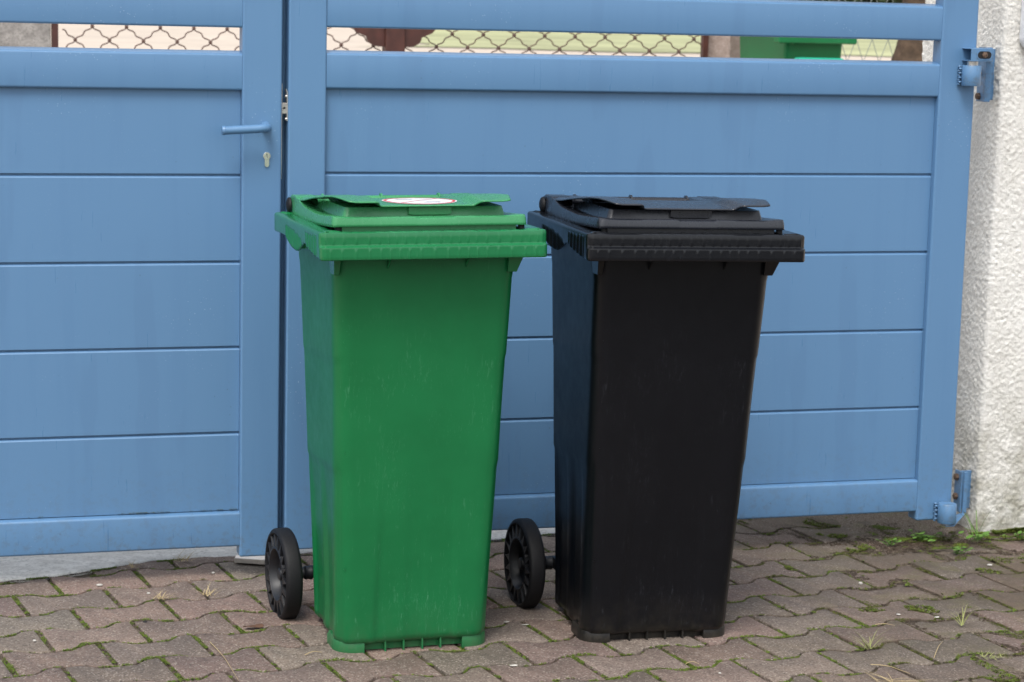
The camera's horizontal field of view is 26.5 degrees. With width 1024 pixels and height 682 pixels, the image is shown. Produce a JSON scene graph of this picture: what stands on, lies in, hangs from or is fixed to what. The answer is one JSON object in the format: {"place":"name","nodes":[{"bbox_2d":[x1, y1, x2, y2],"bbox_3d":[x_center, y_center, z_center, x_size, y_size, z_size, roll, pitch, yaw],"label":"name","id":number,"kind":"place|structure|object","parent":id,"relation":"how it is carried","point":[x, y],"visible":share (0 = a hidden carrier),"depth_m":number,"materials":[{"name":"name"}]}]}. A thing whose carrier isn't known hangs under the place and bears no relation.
{"place":"outdoors","nodes":[
{"label":"outdoors","id":0,"kind":"place"},
{"bbox_2d":[0,23,50,46],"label":"fence pillar","id":1,"kind":"structure","parent":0,"point":[26,34],"depth_m":8.07,"materials":[{"name":"grey concrete"}]},
{"bbox_2d":[0,0,286,556],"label":"gate leaf","id":2,"kind":"object","parent":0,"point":[140,203],"visible":0.98,"depth_m":5.17,"materials":[{"name":"blue metal"}]},
{"bbox_2d":[58,24,891,60],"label":"terrain","id":3,"kind":"structure","parent":0,"point":[159,39],"depth_m":13.48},
{"bbox_2d":[413,30,897,55],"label":"lawn","id":4,"kind":"structure","parent":3,"relation":"on","point":[529,39],"depth_m":16.94,"materials":[{"name":"green plant"}]},
{"bbox_2d":[807,0,901,2],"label":"hedge","id":5,"kind":"object","parent":3,"relation":"on","point":[889,1],"visible":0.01,"depth_m":33.02,"materials":[{"name":"green plant"}]},
{"bbox_2d":[0,517,1023,681],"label":"pavement","id":6,"kind":"structure","parent":0,"point":[287,652],"depth_m":4.93,"materials":[{"name":"grey stone"}]},
{"bbox_2d":[151,591,173,599],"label":"grass tuft","id":7,"kind":"object","parent":6,"relation":"on","point":[162,596],"visible":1,"depth_m":5.12,"materials":[{"name":"plant"}]},
{"bbox_2d":[169,551,198,561],"bbox_3d":[-0.812,0.538,5.460,0.087,0.022,0.105,7,10,34],"label":"grass tuft","id":8,"kind":"object","parent":6,"relation":"on","point":[183,558],"visible":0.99,"depth_m":5.46,"materials":[{"name":"plant"}]},
{"bbox_2d":[200,582,218,595],"bbox_3d":[-0.719,0.590,5.160,0.084,0.022,0.092,-1,9,-16],"label":"grass tuft","id":9,"kind":"object","parent":6,"relation":"on","point":[203,593],"visible":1,"depth_m":5.16,"materials":[{"name":"plant"}]},
{"bbox_2d":[210,642,238,680],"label":"straw","id":10,"kind":"object","parent":6,"relation":"on","point":[225,658],"visible":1,"depth_m":4.64,"materials":[{"name":"beige plant"}]},
{"bbox_2d":[234,555,264,564],"bbox_3d":[-0.639,0.547,5.471,0.121,0.013,0.108,-1,9,-16],"label":"gate stop","id":11,"kind":"object","parent":6,"relation":"on","point":[252,559],"visible":0.38,"depth_m":5.45,"materials":[{"name":"silver metal"}]},
{"bbox_2d":[243,624,263,627],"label":"dead leaf","id":12,"kind":"object","parent":6,"relation":"on","point":[258,625],"visible":1,"depth_m":4.89,"materials":[{"name":"brown plant"}]},
{"bbox_2d":[0,528,554,583],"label":"threshold","id":13,"kind":"object","parent":6,"relation":"on","point":[19,568],"visible":0.22,"depth_m":5.44,"materials":[{"name":"concrete"}]},
{"bbox_2d":[265,193,546,652],"bbox_3d":[-0.251,0.166,4.819,0.497,1.004,0.632,-2,8,-16],"label":"wheelie bin","id":14,"kind":"object","parent":6,"relation":"on","point":[405,308],"visible":1,"depth_m":4.64,"materials":[{"name":"green plastic"}]},
{"bbox_2d":[0,517,1023,681],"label":"moss","id":15,"kind":"object","parent":6,"relation":"on","point":[533,628],"visible":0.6,"depth_m":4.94,"materials":[{"name":"green plant"}]},
{"bbox_2d":[504,194,804,644],"bbox_3d":[0.304,0.164,4.938,0.497,1.004,0.632,0,8,-13],"label":"wheelie bin","id":16,"kind":"object","parent":6,"relation":"on","point":[657,307],"visible":0.98,"depth_m":4.76,"materials":[{"name":"black plastic"}]},
{"bbox_2d":[853,628,886,649],"bbox_3d":[0.808,0.656,4.851,0.117,0.059,0.128,2,9,4],"label":"grass tuft","id":17,"kind":"object","parent":6,"relation":"on","point":[869,644],"visible":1,"depth_m":4.86,"materials":[{"name":"beige plant"}]},
{"bbox_2d":[876,537,901,545],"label":"weed","id":18,"kind":"object","parent":6,"relation":"on","point":[890,542],"visible":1,"depth_m":5.81,"materials":[{"name":"green plant"}]},
{"bbox_2d":[863,669,934,681],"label":"grass tuft","id":19,"kind":"object","parent":6,"relation":"on","point":[914,680],"visible":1,"depth_m":4.62,"materials":[{"name":"plant"}]},
{"bbox_2d":[909,529,943,540],"bbox_3d":[1.117,0.525,5.867,0.098,0.028,0.078,2,9,7],"label":"weed","id":20,"kind":"object","parent":6,"relation":"on","point":[923,536],"visible":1,"depth_m":5.87,"materials":[{"name":"green plant"}]},
{"bbox_2d":[947,606,968,625],"bbox_3d":[1.055,0.638,5.070,0.062,0.042,0.094,-1,9,-16],"label":"grass tuft","id":21,"kind":"object","parent":6,"relation":"on","point":[962,623],"visible":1,"depth_m":5.07,"materials":[{"name":"plant"}]},
{"bbox_2d":[951,546,972,553],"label":"weed","id":22,"kind":"object","parent":6,"relation":"on","point":[957,550],"visible":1,"depth_m":5.73,"materials":[{"name":"green plant"}]},
{"bbox_2d":[975,649,1006,659],"bbox_3d":[1.060,0.693,4.808,0.086,0.012,0.074,5,9,24],"label":"grass tuft","id":23,"kind":"object","parent":6,"relation":"on","point":[990,655],"visible":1,"depth_m":4.81,"materials":[{"name":"plant"}]},
{"bbox_2d":[1003,531,1023,539],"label":"weed","id":24,"kind":"object","parent":6,"relation":"on","point":[1019,532],"visible":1,"depth_m":5.91,"materials":[{"name":"green plant"}]},
{"bbox_2d":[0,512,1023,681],"bbox_3d":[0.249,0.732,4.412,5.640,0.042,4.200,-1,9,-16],"label":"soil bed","id":25,"kind":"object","parent":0,"point":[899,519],"visible":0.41,"depth_m":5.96,"materials":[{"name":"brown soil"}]},
{"bbox_2d":[922,0,1023,531],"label":"gate pillar","id":26,"kind":"structure","parent":25,"relation":"on","point":[989,440],"depth_m":5.92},
{"bbox_2d":[278,0,995,548],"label":"gate leaf","id":27,"kind":"object","parent":26,"relation":"attached to","point":[854,174],"visible":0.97,"depth_m":5.54,"materials":[{"name":"blue metal"}]},
{"bbox_2d":[1019,0,1023,46],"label":"wall box","id":28,"kind":"object","parent":26,"relation":"attached to","point":[1021,37],"visible":1,"depth_m":5.77,"materials":[{"name":"grey plastic"}]},
{"bbox_2d":[958,528,989,542],"bbox_3d":[1.246,0.525,5.865,0.092,0.036,0.055,1,9,-3],"label":"weed","id":29,"kind":"object","parent":25,"relation":"on","point":[979,537],"visible":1,"depth_m":5.86,"materials":[{"name":"green plant"}]},
{"bbox_2d":[947,498,1006,536],"bbox_3d":[1.281,0.462,5.931,0.202,0.141,0.293,4,9,19],"label":"grass tuft","id":30,"kind":"object","parent":25,"relation":"on","point":[976,522],"visible":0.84,"depth_m":5.93,"materials":[{"name":"green plant"}]},
{"bbox_2d":[708,36,739,57],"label":"fence pillar","id":31,"kind":"structure","parent":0,"point":[724,46],"depth_m":8.88,"materials":[{"name":"beige concrete"}]},
{"label":"ground","id":32,"kind":"structure","parent":0,"visible":0},
{"bbox_2d":[51,24,708,56],"bbox_3d":[-0.472,-0.740,8.554,2.619,1.646,0.030,-1,9,-16],"label":"fence","id":33,"kind":"object","parent":32,"relation":"on","point":[704,43],"visible":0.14,"depth_m":8.55,"materials":[{"name":"grey metal"}]},
{"bbox_2d":[353,28,434,50],"bbox_3d":[-0.467,-0.701,8.451,0.330,1.600,0.070,-1,9,-16],"label":"ornamental post","id":34,"kind":"object","parent":32,"relation":"on","point":[393,39],"visible":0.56,"depth_m":8.35,"materials":[{"name":"brown paint"}]},
{"bbox_2d":[806,0,893,59],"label":"fence","id":35,"kind":"object","parent":32,"relation":"on","point":[869,45],"visible":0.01,"depth_m":9.38,"materials":[{"name":"grey metal"}]},
{"bbox_2d":[891,0,924,60],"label":"tree","id":36,"kind":"object","parent":32,"relation":"on","point":[908,50],"visible":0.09,"depth_m":8.95,"materials":[{"name":"brown plant"}]},
{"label":"terrace step","id":37,"kind":"structure","parent":32,"relation":"on","visible":0},
{"bbox_2d":[740,36,856,58],"bbox_3d":[1.073,-0.767,8.588,0.378,1.040,0.503,-2,9,-23],"label":"wheelie bin","id":38,"kind":"object","parent":37,"relation":"on","point":[775,47],"visible":0.06,"depth_m":8.36,"materials":[{"name":"green plastic"}]},
{"bbox_2d":[794,57,842,59],"bbox_3d":[1.139,-0.629,8.220,0.190,0.874,0.055,-1,9,-16],"label":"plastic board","id":39,"kind":"object","parent":37,"relation":"on","point":[818,58],"visible":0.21,"depth_m":8.14,"materials":[{"name":"teal plastic"}]}
]}

